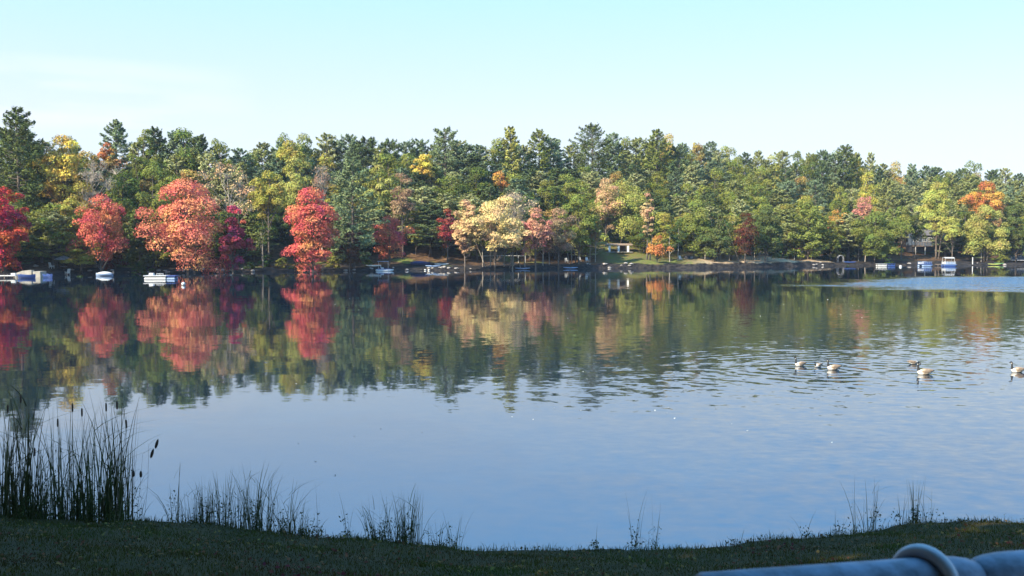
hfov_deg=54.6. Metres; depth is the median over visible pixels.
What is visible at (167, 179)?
oak tree
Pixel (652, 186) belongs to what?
oak tree
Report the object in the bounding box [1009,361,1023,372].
goose
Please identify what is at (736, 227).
oak tree
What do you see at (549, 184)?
oak tree
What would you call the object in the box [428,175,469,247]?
oak tree
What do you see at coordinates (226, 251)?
maple tree
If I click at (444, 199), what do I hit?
pine tree
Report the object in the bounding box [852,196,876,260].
maple tree
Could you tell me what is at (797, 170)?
pine tree
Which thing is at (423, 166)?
maple tree
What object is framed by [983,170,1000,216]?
pine tree
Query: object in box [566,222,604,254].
pine tree
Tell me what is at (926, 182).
pine tree
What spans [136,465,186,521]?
reed tuft
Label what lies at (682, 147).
pine tree
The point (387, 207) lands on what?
pine tree
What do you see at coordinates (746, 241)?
maple tree
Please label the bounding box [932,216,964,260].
maple tree
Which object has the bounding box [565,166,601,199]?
oak tree
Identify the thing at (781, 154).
pine tree
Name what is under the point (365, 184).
oak tree
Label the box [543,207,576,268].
maple tree
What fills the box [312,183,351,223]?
oak tree
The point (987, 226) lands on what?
oak tree
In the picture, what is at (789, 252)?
shrub
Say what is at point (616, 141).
pine tree
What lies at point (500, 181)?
maple tree
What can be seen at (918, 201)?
pine tree
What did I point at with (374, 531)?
reed tuft
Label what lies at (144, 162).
oak tree
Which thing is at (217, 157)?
pine tree
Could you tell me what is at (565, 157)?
pine tree
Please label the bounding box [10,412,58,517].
cattail clump
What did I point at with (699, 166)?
pine tree
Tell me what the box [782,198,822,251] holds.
oak tree
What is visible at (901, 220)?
oak tree
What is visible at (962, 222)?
oak tree
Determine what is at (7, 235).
maple tree
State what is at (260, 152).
pine tree
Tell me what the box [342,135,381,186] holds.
pine tree
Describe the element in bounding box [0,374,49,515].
cattail clump
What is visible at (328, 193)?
pine tree
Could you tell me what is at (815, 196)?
pine tree
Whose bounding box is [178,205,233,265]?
oak tree
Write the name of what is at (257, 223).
oak tree
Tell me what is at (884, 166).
pine tree
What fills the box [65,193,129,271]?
maple tree
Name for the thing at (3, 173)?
pine tree
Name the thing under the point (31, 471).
cattail clump
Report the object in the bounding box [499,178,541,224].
pine tree
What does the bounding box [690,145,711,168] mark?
pine tree
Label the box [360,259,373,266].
shrub
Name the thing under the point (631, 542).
tall weed
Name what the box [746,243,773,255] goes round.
shrub
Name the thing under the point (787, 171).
pine tree
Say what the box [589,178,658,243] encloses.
oak tree
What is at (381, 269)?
pedal boat
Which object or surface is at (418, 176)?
pine tree
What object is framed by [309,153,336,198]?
oak tree
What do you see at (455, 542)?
reed tuft
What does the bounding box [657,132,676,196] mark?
oak tree
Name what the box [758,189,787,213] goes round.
pine tree
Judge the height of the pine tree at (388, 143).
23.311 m
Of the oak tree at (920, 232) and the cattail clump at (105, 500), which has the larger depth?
the oak tree at (920, 232)
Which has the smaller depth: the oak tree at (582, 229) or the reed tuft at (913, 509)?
the reed tuft at (913, 509)
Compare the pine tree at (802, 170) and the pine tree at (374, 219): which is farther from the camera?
the pine tree at (802, 170)
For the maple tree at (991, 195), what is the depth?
266.45 m
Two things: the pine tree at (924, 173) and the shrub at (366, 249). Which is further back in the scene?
the pine tree at (924, 173)
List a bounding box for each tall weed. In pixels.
[311,497,322,535]
[339,498,351,537]
[589,533,601,550]
[620,496,660,549]
[624,489,645,549]
[725,533,742,544]
[793,519,811,537]
[831,520,848,534]
[844,481,862,533]
[889,494,914,523]
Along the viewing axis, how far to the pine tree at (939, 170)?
349.06 m
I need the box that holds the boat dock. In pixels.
[15,270,45,276]
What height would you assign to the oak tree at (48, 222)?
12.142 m
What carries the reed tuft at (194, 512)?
on the ground at (452, 258)
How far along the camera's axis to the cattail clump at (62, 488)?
20.37 m
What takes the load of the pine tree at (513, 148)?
on the ground at (452, 258)
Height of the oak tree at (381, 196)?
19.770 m
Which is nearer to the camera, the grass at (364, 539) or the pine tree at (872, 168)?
the grass at (364, 539)
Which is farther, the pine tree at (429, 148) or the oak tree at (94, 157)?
the pine tree at (429, 148)
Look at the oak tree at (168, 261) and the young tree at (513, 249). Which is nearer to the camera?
the oak tree at (168, 261)
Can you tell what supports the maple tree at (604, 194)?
on the ground at (452, 258)
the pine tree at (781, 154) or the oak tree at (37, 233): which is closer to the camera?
the oak tree at (37, 233)
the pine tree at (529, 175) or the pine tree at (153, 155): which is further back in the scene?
the pine tree at (529, 175)
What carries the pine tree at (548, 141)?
on the ground at (452, 258)
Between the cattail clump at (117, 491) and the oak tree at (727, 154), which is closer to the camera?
the cattail clump at (117, 491)
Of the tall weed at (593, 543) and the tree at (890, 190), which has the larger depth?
the tree at (890, 190)
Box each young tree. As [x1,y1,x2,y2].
[251,226,274,267]
[476,236,497,266]
[478,213,486,266]
[496,220,516,267]
[506,227,522,269]
[514,214,534,267]
[538,215,547,265]
[563,214,577,263]
[586,224,598,261]
[589,209,602,261]
[639,215,660,259]
[661,229,681,261]
[672,221,687,260]
[684,208,701,258]
[695,222,710,259]
[704,211,719,258]
[711,212,729,259]
[721,223,737,260]
[732,212,748,258]
[749,216,760,259]
[792,224,810,259]
[852,222,861,260]
[854,235,872,261]
[972,223,994,261]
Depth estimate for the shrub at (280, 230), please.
224.00 m
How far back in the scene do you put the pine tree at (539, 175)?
249.56 m
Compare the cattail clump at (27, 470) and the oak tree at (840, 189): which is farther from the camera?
the oak tree at (840, 189)
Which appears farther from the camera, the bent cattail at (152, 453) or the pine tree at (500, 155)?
the pine tree at (500, 155)
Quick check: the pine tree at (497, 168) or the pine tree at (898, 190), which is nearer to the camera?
the pine tree at (497, 168)
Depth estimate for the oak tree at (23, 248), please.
174.75 m
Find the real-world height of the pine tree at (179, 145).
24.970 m
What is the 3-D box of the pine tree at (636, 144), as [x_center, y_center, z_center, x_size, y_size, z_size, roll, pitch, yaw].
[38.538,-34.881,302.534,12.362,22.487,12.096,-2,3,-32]
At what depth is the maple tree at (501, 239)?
204.31 m
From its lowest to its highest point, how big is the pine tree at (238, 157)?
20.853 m
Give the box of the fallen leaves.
[0,519,1023,575]
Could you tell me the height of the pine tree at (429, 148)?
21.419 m
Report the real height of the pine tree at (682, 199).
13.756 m
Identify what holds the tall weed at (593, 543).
on the ground at (452, 258)
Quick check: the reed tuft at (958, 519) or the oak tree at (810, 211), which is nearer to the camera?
the reed tuft at (958, 519)
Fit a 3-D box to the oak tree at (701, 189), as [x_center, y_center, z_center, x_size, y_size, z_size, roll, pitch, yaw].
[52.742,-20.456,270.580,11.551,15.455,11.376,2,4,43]
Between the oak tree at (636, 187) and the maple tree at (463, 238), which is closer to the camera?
the maple tree at (463, 238)
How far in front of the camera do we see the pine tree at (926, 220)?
284.53 m
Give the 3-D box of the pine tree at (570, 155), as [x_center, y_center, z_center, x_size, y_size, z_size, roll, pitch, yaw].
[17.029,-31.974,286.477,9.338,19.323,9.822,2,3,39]
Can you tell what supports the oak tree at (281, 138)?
on the ground at (452, 258)
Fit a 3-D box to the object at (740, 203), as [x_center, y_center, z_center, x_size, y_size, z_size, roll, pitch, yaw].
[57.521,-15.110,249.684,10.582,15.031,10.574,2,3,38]
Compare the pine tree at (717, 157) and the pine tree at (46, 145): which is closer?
the pine tree at (46, 145)
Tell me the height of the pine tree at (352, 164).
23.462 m
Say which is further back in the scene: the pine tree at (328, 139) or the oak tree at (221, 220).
the pine tree at (328, 139)
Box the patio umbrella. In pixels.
[54,255,72,263]
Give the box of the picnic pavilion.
[605,243,632,252]
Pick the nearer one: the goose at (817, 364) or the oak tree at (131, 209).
the goose at (817, 364)
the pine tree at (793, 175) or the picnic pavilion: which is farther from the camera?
the pine tree at (793, 175)
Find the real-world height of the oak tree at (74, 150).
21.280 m
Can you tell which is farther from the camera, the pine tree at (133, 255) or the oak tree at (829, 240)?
the oak tree at (829, 240)
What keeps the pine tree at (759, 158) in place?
on the ground at (452, 258)
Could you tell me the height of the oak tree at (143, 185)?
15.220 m
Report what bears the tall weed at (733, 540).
on the ground at (452, 258)
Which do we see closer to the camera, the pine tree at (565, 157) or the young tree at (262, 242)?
the young tree at (262, 242)
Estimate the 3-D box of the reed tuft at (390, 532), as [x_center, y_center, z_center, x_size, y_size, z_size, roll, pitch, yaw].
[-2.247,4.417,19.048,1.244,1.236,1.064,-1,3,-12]
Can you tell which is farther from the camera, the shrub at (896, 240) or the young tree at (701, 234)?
the shrub at (896, 240)
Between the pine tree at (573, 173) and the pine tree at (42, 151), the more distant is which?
the pine tree at (573, 173)
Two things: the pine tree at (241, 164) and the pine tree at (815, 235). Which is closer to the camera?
the pine tree at (241, 164)
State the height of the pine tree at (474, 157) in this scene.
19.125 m
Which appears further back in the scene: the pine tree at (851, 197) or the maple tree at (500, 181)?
the pine tree at (851, 197)
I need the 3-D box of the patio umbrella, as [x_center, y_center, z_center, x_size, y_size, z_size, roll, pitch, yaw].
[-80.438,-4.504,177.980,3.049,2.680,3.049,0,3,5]
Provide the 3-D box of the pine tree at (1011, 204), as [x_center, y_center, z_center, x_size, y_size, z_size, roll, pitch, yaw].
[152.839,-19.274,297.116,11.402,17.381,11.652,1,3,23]
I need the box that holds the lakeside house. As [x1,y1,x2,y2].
[1003,244,1023,260]
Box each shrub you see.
[95,242,127,269]
[131,262,158,273]
[243,261,257,268]
[258,254,275,266]
[269,224,291,240]
[272,225,297,244]
[275,257,291,268]
[287,262,307,268]
[325,255,343,267]
[360,239,383,253]
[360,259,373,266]
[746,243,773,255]
[766,237,793,257]
[782,247,806,257]
[815,244,832,260]
[829,238,850,258]
[840,248,863,258]
[883,258,894,264]
[889,237,905,253]
[943,244,962,253]
[991,255,1010,262]
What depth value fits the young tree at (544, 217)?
215.65 m
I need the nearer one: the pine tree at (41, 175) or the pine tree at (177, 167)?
the pine tree at (41, 175)
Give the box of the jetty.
[0,273,17,277]
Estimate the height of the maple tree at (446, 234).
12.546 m
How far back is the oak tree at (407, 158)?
242.30 m
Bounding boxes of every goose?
[794,357,806,365]
[814,362,822,366]
[826,359,841,369]
[907,360,920,363]
[915,362,934,374]
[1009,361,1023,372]
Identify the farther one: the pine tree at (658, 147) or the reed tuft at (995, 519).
the pine tree at (658, 147)
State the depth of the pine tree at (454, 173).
237.34 m
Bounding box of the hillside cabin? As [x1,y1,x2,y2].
[906,229,943,254]
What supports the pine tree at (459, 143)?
on the ground at (452, 258)
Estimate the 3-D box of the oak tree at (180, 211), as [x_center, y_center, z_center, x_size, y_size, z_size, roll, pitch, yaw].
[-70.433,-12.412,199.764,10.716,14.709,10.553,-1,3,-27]
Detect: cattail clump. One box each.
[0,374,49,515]
[0,394,87,517]
[2,368,63,518]
[2,450,39,508]
[5,398,104,518]
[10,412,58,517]
[14,408,56,516]
[19,448,70,518]
[22,403,100,518]
[35,408,80,515]
[37,395,156,518]
[39,446,97,520]
[47,400,97,519]
[57,403,133,521]
[61,392,134,521]
[69,404,157,514]
[89,462,113,517]
[95,420,147,515]
[111,398,143,520]
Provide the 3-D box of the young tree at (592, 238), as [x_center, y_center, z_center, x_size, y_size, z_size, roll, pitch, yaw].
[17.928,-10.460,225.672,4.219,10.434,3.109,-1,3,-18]
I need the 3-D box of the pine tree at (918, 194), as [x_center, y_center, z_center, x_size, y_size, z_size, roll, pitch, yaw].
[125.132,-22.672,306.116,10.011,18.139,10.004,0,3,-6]
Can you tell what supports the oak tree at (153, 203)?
on the ground at (452, 258)
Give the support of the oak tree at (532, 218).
on the ground at (452, 258)
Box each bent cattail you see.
[114,469,134,520]
[118,470,141,522]
[136,448,153,520]
[144,439,158,518]
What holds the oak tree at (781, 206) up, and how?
on the ground at (452, 258)
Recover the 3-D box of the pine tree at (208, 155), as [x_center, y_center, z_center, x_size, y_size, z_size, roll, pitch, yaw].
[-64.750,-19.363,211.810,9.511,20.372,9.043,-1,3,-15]
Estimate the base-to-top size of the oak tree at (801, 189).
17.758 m
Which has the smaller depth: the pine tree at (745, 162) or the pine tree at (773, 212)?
the pine tree at (773, 212)
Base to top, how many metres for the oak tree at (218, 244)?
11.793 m
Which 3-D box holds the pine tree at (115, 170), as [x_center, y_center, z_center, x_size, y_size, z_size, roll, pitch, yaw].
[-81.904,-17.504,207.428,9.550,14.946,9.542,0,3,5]
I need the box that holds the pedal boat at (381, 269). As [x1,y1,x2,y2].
[375,261,393,270]
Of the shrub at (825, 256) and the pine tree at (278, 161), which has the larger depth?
the shrub at (825, 256)
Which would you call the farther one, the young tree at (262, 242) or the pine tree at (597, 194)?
the pine tree at (597, 194)
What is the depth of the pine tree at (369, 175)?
236.27 m
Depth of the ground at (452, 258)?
17.62 m
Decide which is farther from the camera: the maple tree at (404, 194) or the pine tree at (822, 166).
the pine tree at (822, 166)
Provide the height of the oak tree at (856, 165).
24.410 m
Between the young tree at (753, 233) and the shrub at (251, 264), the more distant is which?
the young tree at (753, 233)
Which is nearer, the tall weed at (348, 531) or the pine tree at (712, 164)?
the tall weed at (348, 531)
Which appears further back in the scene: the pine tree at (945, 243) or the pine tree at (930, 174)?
the pine tree at (930, 174)
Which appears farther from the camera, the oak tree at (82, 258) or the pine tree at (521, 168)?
the pine tree at (521, 168)
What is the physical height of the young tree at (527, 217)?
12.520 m
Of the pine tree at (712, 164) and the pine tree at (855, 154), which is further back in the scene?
the pine tree at (855, 154)
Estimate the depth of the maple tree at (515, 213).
212.19 m
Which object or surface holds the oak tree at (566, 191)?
on the ground at (452, 258)
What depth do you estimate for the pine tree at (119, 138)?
223.00 m
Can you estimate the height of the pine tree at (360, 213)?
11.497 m
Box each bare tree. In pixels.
[43,142,62,210]
[76,160,122,267]
[105,156,135,201]
[191,162,263,259]
[309,164,338,258]
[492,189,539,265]
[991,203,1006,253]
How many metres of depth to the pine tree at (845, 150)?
321.88 m
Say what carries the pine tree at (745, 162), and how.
on the ground at (452, 258)
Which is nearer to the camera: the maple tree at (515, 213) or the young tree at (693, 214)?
the maple tree at (515, 213)
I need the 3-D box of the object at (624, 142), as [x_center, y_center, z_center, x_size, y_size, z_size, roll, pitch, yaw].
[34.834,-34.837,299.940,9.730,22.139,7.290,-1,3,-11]
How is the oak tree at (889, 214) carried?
on the ground at (452, 258)
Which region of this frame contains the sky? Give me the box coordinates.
[0,0,1023,193]
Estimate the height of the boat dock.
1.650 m
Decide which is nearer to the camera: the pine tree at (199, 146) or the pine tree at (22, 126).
the pine tree at (22, 126)
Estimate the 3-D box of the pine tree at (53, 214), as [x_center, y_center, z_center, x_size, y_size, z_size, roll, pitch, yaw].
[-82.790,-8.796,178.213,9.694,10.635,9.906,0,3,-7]
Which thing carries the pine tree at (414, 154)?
on the ground at (452, 258)
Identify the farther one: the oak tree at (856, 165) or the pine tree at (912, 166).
the pine tree at (912, 166)
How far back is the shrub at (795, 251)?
255.25 m
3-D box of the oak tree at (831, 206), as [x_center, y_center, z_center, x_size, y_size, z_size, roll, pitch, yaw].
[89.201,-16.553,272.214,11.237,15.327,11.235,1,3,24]
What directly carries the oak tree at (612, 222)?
on the ground at (452, 258)
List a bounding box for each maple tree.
[0,186,31,272]
[32,134,96,212]
[55,198,88,268]
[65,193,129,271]
[97,142,119,176]
[133,178,229,273]
[218,205,255,272]
[247,169,286,266]
[273,139,312,240]
[280,186,340,271]
[334,232,363,271]
[372,215,415,265]
[390,173,416,258]
[404,206,428,254]
[409,154,435,222]
[436,208,454,262]
[450,199,483,269]
[455,195,531,269]
[488,171,509,195]
[514,207,554,269]
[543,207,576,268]
[588,177,625,245]
[639,193,654,259]
[646,236,673,259]
[724,212,759,263]
[827,210,847,260]
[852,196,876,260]
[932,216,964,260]
[957,180,1004,257]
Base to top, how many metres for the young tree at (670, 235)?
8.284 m
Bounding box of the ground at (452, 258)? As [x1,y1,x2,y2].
[0,204,1023,575]
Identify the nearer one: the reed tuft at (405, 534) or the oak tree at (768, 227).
the reed tuft at (405, 534)
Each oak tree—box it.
[0,225,51,260]
[3,191,28,241]
[18,203,83,267]
[20,209,69,262]
[48,135,90,194]
[51,156,110,217]
[51,239,105,273]
[54,181,111,266]
[67,150,117,193]
[94,179,134,264]
[102,169,143,251]
[108,204,146,264]
[111,205,138,253]
[122,129,163,203]
[125,164,175,267]
[132,179,157,207]
[142,191,187,257]
[147,167,181,197]
[154,175,193,258]
[158,201,186,263]
[162,127,201,185]
[173,209,223,264]
[176,169,215,219]
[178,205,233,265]
[192,185,228,235]
[201,138,233,212]
[229,192,280,260]
[242,176,280,250]
[247,152,272,215]
[265,132,290,222]
[271,155,314,257]
[291,133,316,174]
[302,224,349,261]
[304,175,327,218]
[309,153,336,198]
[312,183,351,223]
[348,177,377,230]
[363,164,393,248]
[367,153,405,204]
[385,173,420,235]
[392,152,423,194]
[415,167,448,214]
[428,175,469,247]
[432,136,450,187]
[452,167,494,216]
[466,216,494,261]
[481,137,518,190]
[491,173,534,210]
[510,194,542,224]
[514,208,542,255]
[516,218,548,261]
[528,179,566,218]
[536,209,574,256]
[550,173,587,218]
[558,194,599,263]
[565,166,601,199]
[567,181,595,221]
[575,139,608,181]
[582,196,618,242]
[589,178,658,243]
[604,171,633,218]
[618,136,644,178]
[626,186,647,225]
[626,218,662,252]
[642,176,669,205]
[645,171,669,196]
[645,212,683,255]
[649,189,675,220]
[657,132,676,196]
[673,183,695,213]
[674,198,722,256]
[685,151,706,180]
[689,142,709,180]
[692,184,720,224]
[694,167,729,214]
[696,226,731,261]
[713,190,750,232]
[713,214,750,259]
[720,145,748,193]
[724,157,753,199]
[733,165,759,197]
[741,185,765,209]
[742,196,782,227]
[744,184,770,214]
[748,166,771,202]
[750,205,784,261]
[763,155,781,190]
[774,204,794,247]
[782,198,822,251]
[782,203,837,259]
[789,195,825,242]
[791,151,807,195]
[794,176,812,212]
[800,154,823,196]
[817,220,847,260]
[818,200,850,240]
[826,149,857,214]
[827,186,850,219]
[836,220,862,257]
[839,158,872,207]
[849,211,904,262]
[850,198,873,246]
[853,172,880,207]
[863,184,889,211]
[883,160,906,207]
[884,212,902,241]
[887,205,914,259]
[889,168,901,180]
[907,215,926,258]
[914,181,959,258]
[927,174,949,223]
[941,170,956,194]
[942,212,980,255]
[959,160,983,192]
[962,204,1011,260]
[997,203,1023,261]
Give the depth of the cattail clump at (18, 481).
20.76 m
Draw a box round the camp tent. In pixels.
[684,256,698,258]
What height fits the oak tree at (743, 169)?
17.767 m
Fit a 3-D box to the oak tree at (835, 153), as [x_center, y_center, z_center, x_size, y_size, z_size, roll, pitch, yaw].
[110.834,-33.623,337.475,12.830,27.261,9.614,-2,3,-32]
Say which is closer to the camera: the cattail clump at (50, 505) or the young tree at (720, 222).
the cattail clump at (50, 505)
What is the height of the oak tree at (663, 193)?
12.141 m
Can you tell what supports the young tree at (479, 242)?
on the ground at (452, 258)
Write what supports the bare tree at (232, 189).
on the ground at (452, 258)
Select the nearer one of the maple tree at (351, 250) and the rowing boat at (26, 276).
the rowing boat at (26, 276)
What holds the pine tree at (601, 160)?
on the ground at (452, 258)
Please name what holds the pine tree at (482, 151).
on the ground at (452, 258)
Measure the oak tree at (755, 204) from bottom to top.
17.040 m
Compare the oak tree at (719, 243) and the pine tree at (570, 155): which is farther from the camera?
the pine tree at (570, 155)
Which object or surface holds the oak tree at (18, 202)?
on the ground at (452, 258)
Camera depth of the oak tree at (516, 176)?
243.76 m
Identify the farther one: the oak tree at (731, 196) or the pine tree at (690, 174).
the pine tree at (690, 174)
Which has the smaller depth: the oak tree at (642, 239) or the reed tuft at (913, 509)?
the reed tuft at (913, 509)
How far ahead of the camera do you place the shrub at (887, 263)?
249.14 m
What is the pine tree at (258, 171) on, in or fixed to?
on the ground at (452, 258)
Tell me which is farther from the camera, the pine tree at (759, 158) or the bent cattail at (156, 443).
the pine tree at (759, 158)
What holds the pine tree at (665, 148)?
on the ground at (452, 258)
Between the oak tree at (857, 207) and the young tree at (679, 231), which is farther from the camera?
the oak tree at (857, 207)
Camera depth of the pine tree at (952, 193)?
286.37 m
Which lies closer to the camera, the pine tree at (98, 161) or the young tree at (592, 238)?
the pine tree at (98, 161)
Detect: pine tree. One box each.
[0,106,58,220]
[0,127,27,199]
[0,166,40,211]
[5,210,38,267]
[9,130,35,208]
[22,145,53,220]
[25,210,77,267]
[30,144,50,207]
[36,140,61,213]
[56,167,114,220]
[57,145,84,188]
[84,159,111,195]
[89,158,132,196]
[98,119,132,169]
[103,168,138,207]
[122,208,155,267]
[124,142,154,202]
[134,138,167,191]
[140,126,170,190]
[156,154,190,199]
[158,132,186,178]
[161,128,198,174]
[185,136,220,200]
[187,133,213,197]
[195,150,227,232]
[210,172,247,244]
[211,146,235,235]
[223,162,259,227]
[224,147,253,199]
[233,207,279,260]
[235,166,281,235]
[251,142,284,214]
[263,157,297,229]
[270,141,295,235]
[290,155,321,204]
[298,145,318,181]
[314,132,341,192]
[319,170,349,199]
[320,207,364,262]
[323,196,348,255]
[324,156,390,268]
[325,140,345,169]
[325,171,364,210]
[329,133,364,206]
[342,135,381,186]
[346,142,376,208]
[354,199,383,248]
[355,208,397,253]
[356,172,375,226]
[367,147,392,205]
[370,138,403,189]
[375,196,415,251]
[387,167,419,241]
[394,140,417,177]
[401,171,434,214]
[403,203,451,257]
[404,147,435,199]
[405,138,441,184]
[405,185,437,246]
[421,126,468,217]
[423,144,446,193]
[425,192,459,255]
[441,139,474,182]
[441,171,463,210]
[443,142,488,201]
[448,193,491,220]
[448,201,486,258]
[457,152,492,202]
[471,144,494,190]
[473,185,505,220]
[483,163,519,211]
[490,144,508,195]
[496,126,524,184]
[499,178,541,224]
[504,142,524,175]
[512,144,541,194]
[519,168,548,205]
[523,128,558,184]
[525,170,557,213]
[533,141,570,185]
[538,225,567,258]
[540,137,570,190]
[542,168,574,205]
[557,145,583,197]
[558,168,582,191]
[566,122,619,186]
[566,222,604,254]
[570,227,607,259]
[573,172,602,205]
[587,188,623,228]
[598,141,616,182]
[601,169,627,194]
[602,131,626,183]
[612,143,624,173]
[616,150,640,196]
[624,137,654,183]
[625,159,647,189]
[627,170,660,191]
[627,173,648,218]
[627,192,672,234]
[639,128,674,197]
[646,144,664,188]
[651,141,683,174]
[657,200,678,251]
[659,146,686,190]
[659,194,697,233]
[661,158,693,201]
[664,171,686,211]
[677,142,694,189]
[677,163,708,206]
[689,160,705,190]
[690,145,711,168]
[697,160,732,202]
[699,206,723,247]
[700,193,722,223]
[701,140,725,189]
[706,150,730,193]
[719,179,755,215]
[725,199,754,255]
[739,151,753,197]
[746,160,757,179]
[750,150,772,201]
[756,159,777,197]
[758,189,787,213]
[764,211,788,244]
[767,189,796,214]
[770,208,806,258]
[771,180,801,223]
[772,150,795,188]
[776,167,797,208]
[782,171,801,198]
[790,162,800,182]
[795,159,811,184]
[801,152,817,191]
[801,178,827,223]
[801,221,834,257]
[812,160,834,216]
[814,149,832,193]
[817,183,843,220]
[823,152,855,209]
[826,144,862,202]
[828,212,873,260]
[840,187,860,212]
[847,152,866,185]
[847,207,871,246]
[857,151,878,197]
[862,211,899,260]
[871,169,888,205]
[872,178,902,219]
[875,163,893,192]
[881,181,913,215]
[891,192,915,246]
[891,204,927,252]
[900,170,922,204]
[903,163,921,187]
[905,177,923,203]
[908,185,926,223]
[911,197,941,221]
[913,204,948,228]
[917,166,942,192]
[919,165,932,191]
[921,176,939,196]
[928,204,966,256]
[933,167,946,177]
[940,190,971,242]
[944,172,964,206]
[949,186,971,242]
[955,168,976,190]
[956,196,989,239]
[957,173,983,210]
[966,198,993,243]
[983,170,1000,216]
[983,178,1010,236]
[988,191,1014,240]
[994,190,1014,239]
[994,208,1022,245]
[997,167,1015,188]
[1002,185,1019,202]
[1002,198,1023,220]
[1007,179,1021,194]
[1009,194,1023,216]
[1012,172,1023,194]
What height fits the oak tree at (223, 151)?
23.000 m
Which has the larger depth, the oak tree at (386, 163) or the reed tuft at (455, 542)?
the oak tree at (386, 163)
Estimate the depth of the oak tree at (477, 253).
220.40 m
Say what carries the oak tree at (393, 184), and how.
on the ground at (452, 258)
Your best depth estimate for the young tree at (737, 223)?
239.03 m
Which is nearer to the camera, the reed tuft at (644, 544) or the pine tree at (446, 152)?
the reed tuft at (644, 544)
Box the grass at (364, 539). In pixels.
[0,513,1023,575]
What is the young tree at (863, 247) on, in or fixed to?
on the ground at (452, 258)
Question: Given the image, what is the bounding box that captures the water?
[0,265,1023,550]
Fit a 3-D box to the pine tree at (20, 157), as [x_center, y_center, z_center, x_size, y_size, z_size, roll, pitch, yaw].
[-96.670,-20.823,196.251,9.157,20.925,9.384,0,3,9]
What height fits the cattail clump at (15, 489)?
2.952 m
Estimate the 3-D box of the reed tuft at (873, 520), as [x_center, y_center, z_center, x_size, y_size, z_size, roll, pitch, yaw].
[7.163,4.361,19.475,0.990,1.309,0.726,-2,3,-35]
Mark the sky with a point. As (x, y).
(931, 83)
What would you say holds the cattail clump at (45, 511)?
in the water
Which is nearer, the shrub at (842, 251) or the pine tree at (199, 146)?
the pine tree at (199, 146)
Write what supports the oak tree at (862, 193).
on the ground at (452, 258)
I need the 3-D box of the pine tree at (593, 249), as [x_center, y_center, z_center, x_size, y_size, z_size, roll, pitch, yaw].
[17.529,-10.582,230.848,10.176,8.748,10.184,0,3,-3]
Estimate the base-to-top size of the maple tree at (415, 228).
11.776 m
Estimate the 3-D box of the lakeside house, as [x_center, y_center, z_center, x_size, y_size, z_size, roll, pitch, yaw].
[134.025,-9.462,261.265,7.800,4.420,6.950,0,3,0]
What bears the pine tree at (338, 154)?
on the ground at (452, 258)
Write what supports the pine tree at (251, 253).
on the ground at (452, 258)
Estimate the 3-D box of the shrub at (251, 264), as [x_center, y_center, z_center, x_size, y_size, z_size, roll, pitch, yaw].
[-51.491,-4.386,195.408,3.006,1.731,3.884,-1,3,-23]
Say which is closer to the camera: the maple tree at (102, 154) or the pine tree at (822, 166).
the maple tree at (102, 154)
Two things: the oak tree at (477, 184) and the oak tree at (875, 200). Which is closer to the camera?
the oak tree at (477, 184)
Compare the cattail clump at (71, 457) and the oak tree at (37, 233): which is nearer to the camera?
the cattail clump at (71, 457)
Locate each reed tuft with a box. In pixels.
[0,479,60,519]
[11,483,97,521]
[53,485,134,520]
[76,493,149,521]
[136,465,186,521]
[167,487,216,522]
[190,478,218,523]
[205,470,241,526]
[214,476,257,528]
[225,464,285,530]
[240,475,282,530]
[249,479,322,533]
[280,497,318,535]
[299,513,325,536]
[354,496,396,539]
[367,497,426,541]
[389,482,433,543]
[419,522,454,545]
[440,513,466,548]
[628,529,657,549]
[854,478,896,531]
[906,477,925,522]
[918,493,943,522]
[941,517,967,522]
[990,514,1023,521]
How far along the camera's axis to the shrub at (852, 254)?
264.55 m
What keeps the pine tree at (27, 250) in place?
on the ground at (452, 258)
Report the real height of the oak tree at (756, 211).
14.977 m
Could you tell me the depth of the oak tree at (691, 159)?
307.92 m
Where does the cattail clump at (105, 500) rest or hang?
in the water
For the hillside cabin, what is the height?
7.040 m
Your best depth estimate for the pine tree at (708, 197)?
255.20 m
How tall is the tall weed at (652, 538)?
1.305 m
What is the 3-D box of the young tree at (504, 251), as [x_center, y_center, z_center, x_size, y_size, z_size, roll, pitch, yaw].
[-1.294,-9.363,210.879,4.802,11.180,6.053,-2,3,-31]
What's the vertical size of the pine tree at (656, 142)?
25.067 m
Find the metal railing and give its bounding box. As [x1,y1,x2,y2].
[696,544,1023,575]
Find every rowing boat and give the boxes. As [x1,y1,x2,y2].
[18,274,35,277]
[43,274,51,277]
[96,271,113,275]
[410,261,429,264]
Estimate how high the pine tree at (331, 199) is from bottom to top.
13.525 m
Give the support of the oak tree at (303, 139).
on the ground at (452, 258)
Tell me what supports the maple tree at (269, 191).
on the ground at (452, 258)
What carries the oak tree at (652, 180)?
on the ground at (452, 258)
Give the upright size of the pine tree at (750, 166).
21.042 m
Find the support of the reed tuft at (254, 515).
on the ground at (452, 258)
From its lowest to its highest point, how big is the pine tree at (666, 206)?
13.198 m
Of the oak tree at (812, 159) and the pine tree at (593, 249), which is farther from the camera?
the oak tree at (812, 159)
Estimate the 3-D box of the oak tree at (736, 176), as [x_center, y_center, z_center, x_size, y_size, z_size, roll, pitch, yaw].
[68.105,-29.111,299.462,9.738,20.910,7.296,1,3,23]
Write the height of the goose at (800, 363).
0.484 m
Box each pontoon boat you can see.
[917,261,931,266]
[941,257,955,265]

